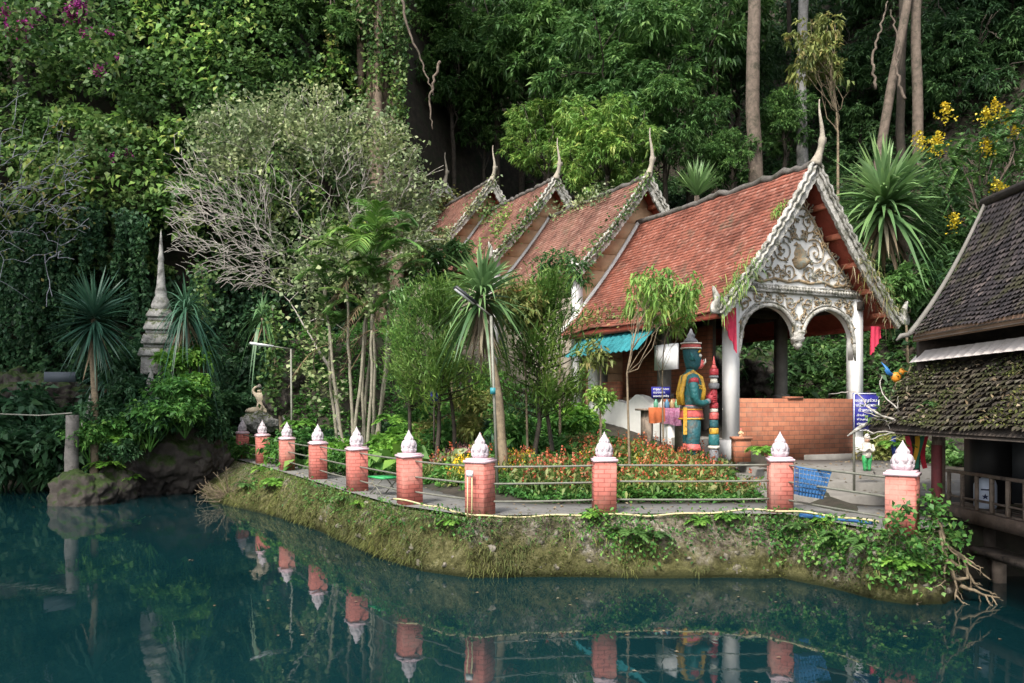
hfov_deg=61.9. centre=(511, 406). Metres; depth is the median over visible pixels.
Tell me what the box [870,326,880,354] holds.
red drape
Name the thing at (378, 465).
broad leaf plant
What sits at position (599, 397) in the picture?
garden tree
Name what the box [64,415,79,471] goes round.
concrete stump
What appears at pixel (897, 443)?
fern
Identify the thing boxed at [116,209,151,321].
vine curtain
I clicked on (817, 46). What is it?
garden tree
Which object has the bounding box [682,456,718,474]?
salvia bush
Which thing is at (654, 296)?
garden tree
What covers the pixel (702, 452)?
salvia bush
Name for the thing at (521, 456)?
salvia bush
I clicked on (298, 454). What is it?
pipe railing
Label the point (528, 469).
salvia bush
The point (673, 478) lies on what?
salvia bush
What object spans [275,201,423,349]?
climbing vine
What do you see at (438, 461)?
salvia bush
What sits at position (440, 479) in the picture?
pipe railing
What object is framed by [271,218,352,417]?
climbing vine
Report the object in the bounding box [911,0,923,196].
tall tree
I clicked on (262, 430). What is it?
brick pillar
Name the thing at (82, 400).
garden bush
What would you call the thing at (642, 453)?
salvia bush
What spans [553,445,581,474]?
salvia bush
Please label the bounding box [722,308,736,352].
red drape
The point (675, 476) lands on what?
salvia bush
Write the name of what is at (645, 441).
salvia bush
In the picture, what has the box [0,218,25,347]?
vine curtain
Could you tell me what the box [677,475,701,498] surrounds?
salvia bush
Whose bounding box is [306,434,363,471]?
garden bush
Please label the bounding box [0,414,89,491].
garden bush
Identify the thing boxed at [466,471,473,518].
junction box
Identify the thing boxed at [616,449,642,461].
salvia bush
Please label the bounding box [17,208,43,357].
vine curtain
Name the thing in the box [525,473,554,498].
salvia bush
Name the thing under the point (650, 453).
salvia bush
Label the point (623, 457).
salvia bush
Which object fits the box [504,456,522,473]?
salvia bush
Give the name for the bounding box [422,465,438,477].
salvia bush
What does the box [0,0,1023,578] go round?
hillside ground
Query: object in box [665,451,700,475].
salvia bush
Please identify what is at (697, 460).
salvia bush
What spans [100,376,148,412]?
garden bush
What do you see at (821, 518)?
fern
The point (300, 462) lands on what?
broad leaf plant
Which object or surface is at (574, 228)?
stair pavilion
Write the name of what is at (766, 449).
fern
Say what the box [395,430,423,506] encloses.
brick pillar
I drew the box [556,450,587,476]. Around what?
salvia bush
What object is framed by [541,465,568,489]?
salvia bush
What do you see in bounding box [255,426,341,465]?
garden bush
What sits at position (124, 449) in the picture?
garden bush
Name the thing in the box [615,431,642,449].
salvia bush
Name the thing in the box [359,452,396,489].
pipe railing
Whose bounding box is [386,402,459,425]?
garden bush
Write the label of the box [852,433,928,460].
garden bush
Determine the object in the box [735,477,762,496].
salvia bush
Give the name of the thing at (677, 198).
slope undergrowth
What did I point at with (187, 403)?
garden bush
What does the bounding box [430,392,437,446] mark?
blue sign
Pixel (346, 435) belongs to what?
garden bush
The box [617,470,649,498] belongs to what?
salvia bush
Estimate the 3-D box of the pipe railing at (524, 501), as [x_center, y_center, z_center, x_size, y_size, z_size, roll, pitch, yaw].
[0.500,1.245,13.850,1.724,0.604,0.033,0,0,-8]
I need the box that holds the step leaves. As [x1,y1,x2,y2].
[737,460,953,495]
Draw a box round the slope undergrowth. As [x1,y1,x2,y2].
[203,0,1023,398]
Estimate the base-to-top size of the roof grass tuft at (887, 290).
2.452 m
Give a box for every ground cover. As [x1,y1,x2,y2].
[1,259,265,482]
[192,15,636,487]
[762,224,970,465]
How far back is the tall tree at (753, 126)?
37.65 m
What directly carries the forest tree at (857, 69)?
on the hillside ground at (468, 160)
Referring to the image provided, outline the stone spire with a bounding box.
[145,365,154,399]
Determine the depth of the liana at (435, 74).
38.47 m
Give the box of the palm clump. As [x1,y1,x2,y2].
[286,198,431,447]
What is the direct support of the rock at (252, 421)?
on the slope ground cover at (441, 470)
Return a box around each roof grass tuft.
[706,249,771,327]
[767,198,787,219]
[840,256,892,341]
[849,240,908,336]
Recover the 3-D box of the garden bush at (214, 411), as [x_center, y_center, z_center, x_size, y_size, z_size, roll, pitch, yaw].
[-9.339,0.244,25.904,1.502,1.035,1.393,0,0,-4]
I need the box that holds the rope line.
[0,412,71,415]
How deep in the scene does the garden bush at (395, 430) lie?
24.24 m
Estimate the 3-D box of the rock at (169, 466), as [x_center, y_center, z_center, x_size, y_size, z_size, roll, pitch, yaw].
[-10.781,1.470,26.628,3.272,3.633,2.840,0,0,-27]
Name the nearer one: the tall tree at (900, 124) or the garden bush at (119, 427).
the garden bush at (119, 427)
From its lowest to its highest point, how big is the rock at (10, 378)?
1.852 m
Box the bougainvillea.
[0,0,162,194]
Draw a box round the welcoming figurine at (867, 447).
[859,434,875,470]
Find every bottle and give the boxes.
[665,399,668,407]
[670,399,673,407]
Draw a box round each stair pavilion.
[403,147,506,341]
[403,155,456,277]
[441,138,573,370]
[489,128,692,405]
[561,99,909,460]
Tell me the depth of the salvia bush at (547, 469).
16.32 m
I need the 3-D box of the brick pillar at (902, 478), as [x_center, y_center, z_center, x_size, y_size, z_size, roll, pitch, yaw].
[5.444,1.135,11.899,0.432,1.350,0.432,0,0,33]
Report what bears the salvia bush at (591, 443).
on the hillside ground at (468, 160)
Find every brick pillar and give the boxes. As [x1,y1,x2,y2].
[235,419,249,457]
[254,420,270,463]
[278,423,295,469]
[307,424,327,479]
[344,426,368,491]
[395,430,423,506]
[463,433,496,517]
[591,432,617,513]
[766,432,794,512]
[883,440,921,534]
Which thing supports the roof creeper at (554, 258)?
on the stair pavilion at (574, 228)
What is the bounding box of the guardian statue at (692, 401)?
[676,329,715,458]
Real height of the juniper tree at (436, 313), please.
5.049 m
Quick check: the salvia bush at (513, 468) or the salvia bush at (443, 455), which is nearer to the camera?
the salvia bush at (513, 468)
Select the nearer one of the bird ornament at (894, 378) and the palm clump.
the bird ornament at (894, 378)
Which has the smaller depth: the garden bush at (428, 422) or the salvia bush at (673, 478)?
the salvia bush at (673, 478)
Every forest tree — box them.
[180,0,298,51]
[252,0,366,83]
[409,0,498,97]
[413,33,501,195]
[427,0,580,185]
[452,83,520,182]
[475,0,645,188]
[495,91,584,183]
[527,0,713,148]
[539,91,667,199]
[597,0,780,203]
[621,73,736,203]
[684,24,796,187]
[692,126,764,190]
[745,83,822,167]
[770,0,894,64]
[796,0,942,164]
[815,88,931,171]
[879,0,1023,131]
[922,0,1023,54]
[934,73,988,103]
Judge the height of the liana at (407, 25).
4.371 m
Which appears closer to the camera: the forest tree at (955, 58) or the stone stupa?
the stone stupa
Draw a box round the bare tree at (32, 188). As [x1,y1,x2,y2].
[0,90,95,308]
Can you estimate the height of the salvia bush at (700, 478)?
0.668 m
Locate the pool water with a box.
[0,485,1023,682]
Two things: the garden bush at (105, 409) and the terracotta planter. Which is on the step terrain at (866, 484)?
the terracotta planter
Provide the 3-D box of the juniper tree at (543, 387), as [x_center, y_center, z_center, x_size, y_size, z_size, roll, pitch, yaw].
[0.486,-0.996,19.206,2.773,4.790,3.048,0,0,-28]
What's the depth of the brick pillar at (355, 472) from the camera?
17.52 m
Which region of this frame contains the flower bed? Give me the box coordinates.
[459,436,766,503]
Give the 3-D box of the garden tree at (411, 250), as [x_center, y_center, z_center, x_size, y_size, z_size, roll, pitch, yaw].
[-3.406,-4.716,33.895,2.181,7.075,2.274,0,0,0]
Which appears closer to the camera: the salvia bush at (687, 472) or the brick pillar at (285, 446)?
the salvia bush at (687, 472)
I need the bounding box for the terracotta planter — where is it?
[729,436,752,461]
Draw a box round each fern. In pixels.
[82,460,125,470]
[99,435,135,445]
[122,474,144,480]
[231,482,256,490]
[250,467,268,472]
[259,477,283,487]
[280,420,316,428]
[329,494,353,500]
[349,499,368,506]
[371,414,406,425]
[381,434,420,443]
[436,515,462,525]
[578,508,603,518]
[605,526,650,542]
[634,531,676,541]
[684,515,711,525]
[714,513,742,521]
[745,445,771,456]
[780,523,808,529]
[809,517,835,524]
[815,530,848,545]
[842,534,886,555]
[877,440,917,449]
[879,556,931,570]
[917,400,942,407]
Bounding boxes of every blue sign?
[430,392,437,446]
[853,393,878,490]
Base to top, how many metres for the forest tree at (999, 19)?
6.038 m
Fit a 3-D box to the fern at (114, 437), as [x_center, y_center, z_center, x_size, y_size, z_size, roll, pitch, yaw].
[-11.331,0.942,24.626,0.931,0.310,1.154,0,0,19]
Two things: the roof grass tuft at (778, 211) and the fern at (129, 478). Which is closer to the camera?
the roof grass tuft at (778, 211)
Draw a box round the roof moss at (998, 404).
[867,351,1023,429]
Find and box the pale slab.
[44,372,75,381]
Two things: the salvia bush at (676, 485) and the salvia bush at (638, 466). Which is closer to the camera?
the salvia bush at (676, 485)
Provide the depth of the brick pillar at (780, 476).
13.93 m
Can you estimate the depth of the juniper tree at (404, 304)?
22.32 m
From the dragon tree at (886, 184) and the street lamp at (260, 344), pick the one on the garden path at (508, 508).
the street lamp at (260, 344)
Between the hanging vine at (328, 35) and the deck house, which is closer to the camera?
the deck house
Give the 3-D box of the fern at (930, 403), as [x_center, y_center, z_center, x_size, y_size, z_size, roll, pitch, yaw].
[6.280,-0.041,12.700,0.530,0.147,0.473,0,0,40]
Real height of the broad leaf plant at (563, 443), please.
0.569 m
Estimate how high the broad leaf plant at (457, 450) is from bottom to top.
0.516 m
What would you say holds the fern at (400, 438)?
on the hillside ground at (468, 160)
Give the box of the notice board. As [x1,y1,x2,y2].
[654,343,678,369]
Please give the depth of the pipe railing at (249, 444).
27.90 m
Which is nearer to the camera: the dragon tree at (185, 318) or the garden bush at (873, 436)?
the garden bush at (873, 436)
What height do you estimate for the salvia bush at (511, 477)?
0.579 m
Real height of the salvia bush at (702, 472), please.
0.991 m
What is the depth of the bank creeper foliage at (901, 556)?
13.20 m
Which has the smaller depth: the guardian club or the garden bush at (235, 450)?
the guardian club
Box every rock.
[0,366,41,397]
[18,372,100,412]
[46,468,119,506]
[99,460,140,499]
[113,422,219,494]
[194,436,234,491]
[240,410,284,433]
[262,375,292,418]
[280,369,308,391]
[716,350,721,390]
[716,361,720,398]
[740,347,788,397]
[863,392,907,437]
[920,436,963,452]
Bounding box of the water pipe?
[393,498,878,522]
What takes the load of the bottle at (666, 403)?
on the stall table at (650, 416)
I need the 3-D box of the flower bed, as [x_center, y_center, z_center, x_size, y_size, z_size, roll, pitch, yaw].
[1.883,1.304,18.800,6.024,1.270,6.721,0,0,0]
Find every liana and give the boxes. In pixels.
[401,0,433,95]
[428,61,440,129]
[871,1,887,89]
[890,9,906,99]
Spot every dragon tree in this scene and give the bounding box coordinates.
[36,265,150,473]
[71,365,123,467]
[147,274,235,460]
[170,318,231,438]
[226,292,292,436]
[423,237,542,473]
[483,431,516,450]
[671,158,724,200]
[833,131,957,305]
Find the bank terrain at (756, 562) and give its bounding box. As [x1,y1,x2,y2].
[197,460,961,604]
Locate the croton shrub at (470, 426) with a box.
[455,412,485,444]
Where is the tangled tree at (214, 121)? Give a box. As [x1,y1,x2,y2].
[151,76,453,440]
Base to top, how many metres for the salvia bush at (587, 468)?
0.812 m
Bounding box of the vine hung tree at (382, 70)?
[347,0,416,327]
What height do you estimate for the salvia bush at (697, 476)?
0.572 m
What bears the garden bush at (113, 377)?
on the rock
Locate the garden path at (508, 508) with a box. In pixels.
[238,458,951,539]
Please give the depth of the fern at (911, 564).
11.36 m
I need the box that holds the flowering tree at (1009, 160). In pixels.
[906,97,1023,255]
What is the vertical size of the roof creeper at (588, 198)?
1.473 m
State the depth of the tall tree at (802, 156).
39.97 m
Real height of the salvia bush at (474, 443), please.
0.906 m
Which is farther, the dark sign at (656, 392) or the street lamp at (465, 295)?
the dark sign at (656, 392)
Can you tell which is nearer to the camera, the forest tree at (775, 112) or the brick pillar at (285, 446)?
the brick pillar at (285, 446)
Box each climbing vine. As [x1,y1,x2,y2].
[182,256,225,332]
[251,295,293,415]
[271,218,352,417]
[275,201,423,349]
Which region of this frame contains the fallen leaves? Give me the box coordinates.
[833,354,1023,440]
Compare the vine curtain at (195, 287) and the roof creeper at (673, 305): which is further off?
the vine curtain at (195, 287)
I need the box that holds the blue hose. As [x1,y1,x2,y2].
[799,513,872,524]
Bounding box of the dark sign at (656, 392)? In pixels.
[651,387,669,442]
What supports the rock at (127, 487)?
in the pool water
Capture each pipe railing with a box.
[243,435,254,454]
[288,442,308,467]
[319,446,345,477]
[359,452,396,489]
[415,460,464,499]
[494,465,592,502]
[617,464,768,500]
[788,464,884,517]
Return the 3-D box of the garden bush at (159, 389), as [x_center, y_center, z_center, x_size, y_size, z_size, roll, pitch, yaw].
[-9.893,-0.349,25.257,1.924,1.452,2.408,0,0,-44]
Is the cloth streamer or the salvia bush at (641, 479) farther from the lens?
the salvia bush at (641, 479)
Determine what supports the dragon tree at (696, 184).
on the hillside ground at (468, 160)
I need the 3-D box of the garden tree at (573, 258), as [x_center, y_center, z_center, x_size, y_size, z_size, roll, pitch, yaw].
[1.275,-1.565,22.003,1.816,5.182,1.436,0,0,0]
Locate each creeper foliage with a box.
[0,0,411,302]
[0,198,367,401]
[227,462,962,596]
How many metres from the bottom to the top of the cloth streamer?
0.531 m
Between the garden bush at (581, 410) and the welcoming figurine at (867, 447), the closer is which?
the welcoming figurine at (867, 447)
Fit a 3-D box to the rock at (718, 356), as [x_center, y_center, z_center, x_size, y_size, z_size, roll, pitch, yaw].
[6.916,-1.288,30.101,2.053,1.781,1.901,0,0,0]
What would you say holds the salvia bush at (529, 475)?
on the hillside ground at (468, 160)
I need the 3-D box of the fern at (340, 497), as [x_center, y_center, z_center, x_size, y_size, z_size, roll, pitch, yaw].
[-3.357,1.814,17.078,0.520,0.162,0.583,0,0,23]
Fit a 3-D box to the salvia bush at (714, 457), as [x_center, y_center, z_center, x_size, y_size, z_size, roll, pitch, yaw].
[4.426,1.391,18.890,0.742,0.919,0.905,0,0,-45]
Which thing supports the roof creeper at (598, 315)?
attached to the stair pavilion at (806, 244)
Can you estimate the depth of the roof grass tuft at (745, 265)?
19.76 m
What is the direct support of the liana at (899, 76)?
hanging from the tall tree at (884, 126)
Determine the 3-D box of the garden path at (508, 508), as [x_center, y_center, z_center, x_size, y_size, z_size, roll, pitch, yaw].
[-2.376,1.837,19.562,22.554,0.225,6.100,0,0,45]
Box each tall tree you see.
[518,84,527,194]
[710,0,717,193]
[726,2,733,189]
[746,0,762,182]
[786,0,791,165]
[796,0,808,165]
[868,0,911,205]
[895,0,906,163]
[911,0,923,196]
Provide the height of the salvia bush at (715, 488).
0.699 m
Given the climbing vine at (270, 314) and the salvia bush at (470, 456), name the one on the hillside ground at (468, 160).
the salvia bush at (470, 456)
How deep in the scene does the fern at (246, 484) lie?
22.68 m
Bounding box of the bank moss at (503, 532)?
[201,461,962,599]
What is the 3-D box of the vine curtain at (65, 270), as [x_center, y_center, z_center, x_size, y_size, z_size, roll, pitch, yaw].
[-16.046,-4.488,30.425,1.871,3.734,0.917,0,0,38]
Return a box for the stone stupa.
[137,232,180,374]
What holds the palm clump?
on the hillside ground at (468, 160)
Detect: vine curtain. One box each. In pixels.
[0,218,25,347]
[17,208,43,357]
[32,235,62,327]
[44,227,78,331]
[73,197,112,274]
[108,204,138,293]
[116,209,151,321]
[186,267,212,337]
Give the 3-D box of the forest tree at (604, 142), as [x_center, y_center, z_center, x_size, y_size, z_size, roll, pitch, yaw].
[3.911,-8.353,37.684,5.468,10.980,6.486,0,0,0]
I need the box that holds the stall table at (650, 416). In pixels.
[635,407,682,448]
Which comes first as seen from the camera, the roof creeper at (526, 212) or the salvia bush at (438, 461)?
the salvia bush at (438, 461)
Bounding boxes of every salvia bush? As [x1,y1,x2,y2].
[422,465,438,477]
[424,450,452,475]
[428,441,458,473]
[438,468,462,486]
[454,443,498,473]
[464,433,493,453]
[500,470,555,496]
[501,464,549,493]
[501,468,516,480]
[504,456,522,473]
[505,470,540,489]
[506,447,526,469]
[507,454,550,491]
[508,445,539,471]
[509,444,530,460]
[522,447,549,468]
[523,460,570,481]
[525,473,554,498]
[528,456,557,486]
[529,450,568,489]
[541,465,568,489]
[543,447,574,464]
[543,461,591,499]
[549,468,591,496]
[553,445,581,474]
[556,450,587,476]
[561,439,594,460]
[563,460,591,485]
[565,456,591,484]
[566,455,592,477]
[569,436,597,452]
[576,436,614,455]
[581,470,591,494]
[584,448,626,475]
[586,429,610,456]
[612,448,628,467]
[613,437,637,458]
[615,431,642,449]
[616,433,651,461]
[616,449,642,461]
[617,461,642,501]
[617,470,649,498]
[621,471,672,501]
[624,457,643,474]
[626,459,658,478]
[630,472,654,494]
[633,432,665,448]
[633,443,664,462]
[634,442,656,457]
[636,442,665,468]
[637,451,670,485]
[638,454,674,477]
[639,442,678,458]
[641,438,678,468]
[642,444,675,460]
[644,458,666,482]
[651,469,688,495]
[653,473,692,498]
[656,450,678,463]
[659,470,694,491]
[665,445,691,463]
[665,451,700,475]
[665,460,709,488]
[668,461,697,477]
[675,450,703,463]
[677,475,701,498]
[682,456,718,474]
[684,440,708,460]
[684,477,711,497]
[685,471,704,493]
[688,454,726,487]
[688,473,739,502]
[694,467,719,479]
[694,471,728,495]
[696,450,727,468]
[707,460,735,477]
[709,459,739,476]
[723,483,742,501]
[728,468,766,500]
[732,482,758,500]
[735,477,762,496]
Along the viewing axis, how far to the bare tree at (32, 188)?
29.29 m
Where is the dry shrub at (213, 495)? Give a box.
[195,468,247,504]
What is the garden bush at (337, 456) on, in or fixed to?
on the hillside ground at (468, 160)
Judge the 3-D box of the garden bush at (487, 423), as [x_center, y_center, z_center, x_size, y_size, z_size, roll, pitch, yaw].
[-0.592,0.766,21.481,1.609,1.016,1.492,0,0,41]
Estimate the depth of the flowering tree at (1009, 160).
26.74 m
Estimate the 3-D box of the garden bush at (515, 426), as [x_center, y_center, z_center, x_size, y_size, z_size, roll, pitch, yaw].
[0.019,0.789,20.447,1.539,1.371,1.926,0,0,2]
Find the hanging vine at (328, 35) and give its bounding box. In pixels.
[319,0,344,111]
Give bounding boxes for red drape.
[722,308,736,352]
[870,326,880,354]
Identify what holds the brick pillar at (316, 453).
on the garden path at (508, 508)
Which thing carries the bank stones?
on the bank terrain at (756, 562)
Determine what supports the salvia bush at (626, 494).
on the hillside ground at (468, 160)
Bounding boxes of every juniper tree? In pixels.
[369,276,450,433]
[374,266,501,456]
[466,254,604,456]
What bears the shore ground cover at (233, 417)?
on the hillside ground at (468, 160)
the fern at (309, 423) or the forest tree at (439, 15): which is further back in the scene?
the forest tree at (439, 15)
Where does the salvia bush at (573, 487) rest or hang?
on the hillside ground at (468, 160)
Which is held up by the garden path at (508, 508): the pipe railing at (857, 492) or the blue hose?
the blue hose
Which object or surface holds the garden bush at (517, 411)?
on the hillside ground at (468, 160)
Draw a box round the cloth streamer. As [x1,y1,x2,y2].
[891,435,928,468]
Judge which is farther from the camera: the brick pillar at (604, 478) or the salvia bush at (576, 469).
the salvia bush at (576, 469)
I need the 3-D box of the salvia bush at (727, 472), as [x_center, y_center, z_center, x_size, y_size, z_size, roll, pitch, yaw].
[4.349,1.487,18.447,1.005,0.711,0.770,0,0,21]
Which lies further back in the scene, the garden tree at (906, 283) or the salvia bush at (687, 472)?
the garden tree at (906, 283)
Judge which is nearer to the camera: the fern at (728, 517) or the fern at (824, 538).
the fern at (824, 538)
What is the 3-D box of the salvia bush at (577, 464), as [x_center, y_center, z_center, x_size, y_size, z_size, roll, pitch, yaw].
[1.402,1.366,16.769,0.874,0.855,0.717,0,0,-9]
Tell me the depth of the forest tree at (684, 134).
37.90 m
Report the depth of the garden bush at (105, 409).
24.27 m
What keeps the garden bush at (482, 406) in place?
on the hillside ground at (468, 160)
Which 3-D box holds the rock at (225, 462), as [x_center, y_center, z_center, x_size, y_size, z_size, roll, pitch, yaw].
[-9.578,1.828,26.727,1.436,1.926,1.718,0,0,33]
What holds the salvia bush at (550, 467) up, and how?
on the hillside ground at (468, 160)
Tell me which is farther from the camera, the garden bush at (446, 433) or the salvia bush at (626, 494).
the garden bush at (446, 433)
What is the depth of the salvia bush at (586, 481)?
16.08 m
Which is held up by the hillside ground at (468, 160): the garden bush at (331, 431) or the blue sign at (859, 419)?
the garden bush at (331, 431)
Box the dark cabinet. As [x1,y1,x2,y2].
[964,439,1023,503]
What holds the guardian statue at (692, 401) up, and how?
on the hillside ground at (468, 160)
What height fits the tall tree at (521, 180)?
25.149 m
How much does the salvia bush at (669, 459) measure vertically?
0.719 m
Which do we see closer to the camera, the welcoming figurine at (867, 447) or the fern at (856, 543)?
the fern at (856, 543)
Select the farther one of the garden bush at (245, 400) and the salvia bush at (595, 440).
the garden bush at (245, 400)
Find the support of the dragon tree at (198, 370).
on the hillside ground at (468, 160)
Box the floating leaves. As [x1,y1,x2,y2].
[149,516,999,681]
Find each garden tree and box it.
[396,236,476,397]
[403,201,451,366]
[491,279,553,453]
[527,246,595,436]
[575,338,616,437]
[582,383,617,436]
[617,264,705,471]
[641,300,704,446]
[782,11,854,200]
[881,259,932,365]
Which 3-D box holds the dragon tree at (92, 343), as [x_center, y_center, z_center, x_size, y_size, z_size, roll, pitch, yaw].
[-11.852,-0.011,24.326,2.996,8.324,3.091,0,0,0]
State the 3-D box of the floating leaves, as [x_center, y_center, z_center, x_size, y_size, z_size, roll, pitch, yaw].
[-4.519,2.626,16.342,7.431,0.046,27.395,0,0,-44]
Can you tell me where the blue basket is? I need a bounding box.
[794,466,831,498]
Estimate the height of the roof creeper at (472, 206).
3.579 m
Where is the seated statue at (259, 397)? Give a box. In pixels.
[245,384,266,412]
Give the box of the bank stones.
[319,495,962,593]
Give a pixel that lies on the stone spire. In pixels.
(151, 375)
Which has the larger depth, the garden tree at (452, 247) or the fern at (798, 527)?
the garden tree at (452, 247)
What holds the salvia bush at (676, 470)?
on the hillside ground at (468, 160)
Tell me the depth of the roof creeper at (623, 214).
26.61 m
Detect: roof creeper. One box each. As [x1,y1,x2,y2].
[405,184,461,234]
[439,174,502,246]
[470,196,502,225]
[471,196,512,254]
[494,172,571,255]
[520,239,583,285]
[545,179,614,222]
[572,298,636,335]
[577,169,661,271]
[629,287,704,334]
[861,354,915,422]
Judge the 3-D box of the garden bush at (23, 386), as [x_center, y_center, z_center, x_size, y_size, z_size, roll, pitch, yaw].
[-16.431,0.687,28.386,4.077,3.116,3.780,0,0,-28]
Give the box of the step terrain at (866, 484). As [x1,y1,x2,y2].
[727,460,959,515]
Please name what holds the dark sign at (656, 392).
on the hillside ground at (468, 160)
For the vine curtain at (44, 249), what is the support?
hanging from the bare tree at (32, 188)
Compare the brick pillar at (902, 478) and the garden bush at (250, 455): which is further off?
the garden bush at (250, 455)
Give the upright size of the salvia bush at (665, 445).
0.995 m
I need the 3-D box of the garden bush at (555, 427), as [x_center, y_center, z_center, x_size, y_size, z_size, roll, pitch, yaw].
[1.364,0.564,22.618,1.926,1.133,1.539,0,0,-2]
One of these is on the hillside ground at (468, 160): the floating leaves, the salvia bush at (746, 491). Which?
the salvia bush at (746, 491)
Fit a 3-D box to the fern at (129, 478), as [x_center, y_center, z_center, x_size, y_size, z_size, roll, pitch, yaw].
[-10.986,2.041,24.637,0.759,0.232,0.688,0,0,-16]
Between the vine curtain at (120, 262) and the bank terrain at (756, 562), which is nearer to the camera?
the bank terrain at (756, 562)
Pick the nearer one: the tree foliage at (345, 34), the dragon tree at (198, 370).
the dragon tree at (198, 370)
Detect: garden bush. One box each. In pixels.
[0,380,59,429]
[0,389,80,428]
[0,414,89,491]
[0,415,57,490]
[9,425,110,486]
[52,387,124,447]
[55,421,116,462]
[73,398,123,427]
[79,411,158,462]
[82,341,147,386]
[96,438,144,465]
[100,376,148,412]
[106,371,156,404]
[112,393,201,451]
[123,395,193,441]
[132,321,235,373]
[137,371,218,403]
[146,394,214,438]
[147,340,215,377]
[163,369,212,399]
[189,398,229,431]
[194,419,234,443]
[207,384,267,421]
[224,434,254,463]
[244,444,270,459]
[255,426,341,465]
[263,442,296,463]
[296,429,338,463]
[299,426,350,438]
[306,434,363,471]
[327,448,368,475]
[365,419,423,448]
[368,439,418,467]
[370,415,425,433]
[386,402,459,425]
[391,442,449,461]
[412,414,457,445]
[419,419,481,451]
[452,385,492,417]
[461,417,493,444]
[481,411,525,428]
[482,411,543,448]
[504,392,556,418]
[532,409,598,435]
[553,400,604,434]
[560,432,598,446]
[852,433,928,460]
[863,431,904,454]
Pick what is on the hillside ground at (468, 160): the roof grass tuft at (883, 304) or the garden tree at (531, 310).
the garden tree at (531, 310)
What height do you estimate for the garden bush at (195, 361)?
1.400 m
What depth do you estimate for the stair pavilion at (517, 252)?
33.15 m
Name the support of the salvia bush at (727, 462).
on the hillside ground at (468, 160)
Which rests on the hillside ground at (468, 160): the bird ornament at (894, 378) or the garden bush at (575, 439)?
the garden bush at (575, 439)
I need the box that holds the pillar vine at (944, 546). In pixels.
[879,483,1003,605]
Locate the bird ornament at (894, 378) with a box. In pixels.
[881,362,907,389]
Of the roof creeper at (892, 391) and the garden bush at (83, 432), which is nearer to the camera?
the roof creeper at (892, 391)
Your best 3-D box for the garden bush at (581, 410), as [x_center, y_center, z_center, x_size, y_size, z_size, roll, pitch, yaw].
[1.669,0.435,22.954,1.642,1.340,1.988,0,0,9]
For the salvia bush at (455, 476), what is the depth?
17.61 m
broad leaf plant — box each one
[277,457,308,471]
[368,449,392,475]
[382,444,429,469]
[451,448,490,457]
[506,434,538,450]
[555,436,590,451]
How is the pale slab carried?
on the hillside ground at (468, 160)
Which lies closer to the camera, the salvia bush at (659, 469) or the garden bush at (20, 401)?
the salvia bush at (659, 469)
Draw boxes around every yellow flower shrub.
[442,454,463,478]
[447,466,464,486]
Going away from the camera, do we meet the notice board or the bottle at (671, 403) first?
the bottle at (671, 403)
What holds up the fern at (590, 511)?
on the bank terrain at (756, 562)
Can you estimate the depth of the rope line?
24.02 m
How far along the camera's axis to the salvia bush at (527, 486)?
16.04 m
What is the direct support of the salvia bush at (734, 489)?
on the hillside ground at (468, 160)
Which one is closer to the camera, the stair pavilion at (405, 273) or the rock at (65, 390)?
the rock at (65, 390)
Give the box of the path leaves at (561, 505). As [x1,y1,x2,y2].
[247,458,952,529]
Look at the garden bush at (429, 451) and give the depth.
21.45 m
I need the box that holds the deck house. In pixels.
[847,180,1023,582]
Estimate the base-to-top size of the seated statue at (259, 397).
1.027 m
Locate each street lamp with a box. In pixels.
[250,342,292,436]
[453,286,498,494]
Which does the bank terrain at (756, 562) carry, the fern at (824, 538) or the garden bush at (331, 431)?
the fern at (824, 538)
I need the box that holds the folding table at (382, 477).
[368,475,396,495]
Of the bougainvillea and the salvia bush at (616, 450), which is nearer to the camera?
the salvia bush at (616, 450)
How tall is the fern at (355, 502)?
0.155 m
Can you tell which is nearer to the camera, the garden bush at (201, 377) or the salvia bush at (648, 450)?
the salvia bush at (648, 450)
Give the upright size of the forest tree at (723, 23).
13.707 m
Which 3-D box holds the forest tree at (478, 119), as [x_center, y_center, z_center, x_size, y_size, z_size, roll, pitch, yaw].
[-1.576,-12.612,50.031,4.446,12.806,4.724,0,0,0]
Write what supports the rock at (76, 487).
in the pool water
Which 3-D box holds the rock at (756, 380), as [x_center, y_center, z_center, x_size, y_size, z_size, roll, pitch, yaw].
[8.409,-1.005,28.496,1.724,2.010,1.694,0,0,0]
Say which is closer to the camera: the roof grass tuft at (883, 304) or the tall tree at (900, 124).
the roof grass tuft at (883, 304)
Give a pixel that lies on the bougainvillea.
(22, 31)
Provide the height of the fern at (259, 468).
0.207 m
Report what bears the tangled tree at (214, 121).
on the hillside ground at (468, 160)
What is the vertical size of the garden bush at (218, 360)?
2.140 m
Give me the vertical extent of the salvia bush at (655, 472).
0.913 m
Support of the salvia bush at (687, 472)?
on the hillside ground at (468, 160)
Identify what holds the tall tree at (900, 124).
on the hillside ground at (468, 160)
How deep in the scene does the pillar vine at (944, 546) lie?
11.51 m
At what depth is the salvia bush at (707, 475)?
16.81 m
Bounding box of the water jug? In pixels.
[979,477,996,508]
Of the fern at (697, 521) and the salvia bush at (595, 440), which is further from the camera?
the salvia bush at (595, 440)
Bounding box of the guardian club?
[708,357,719,468]

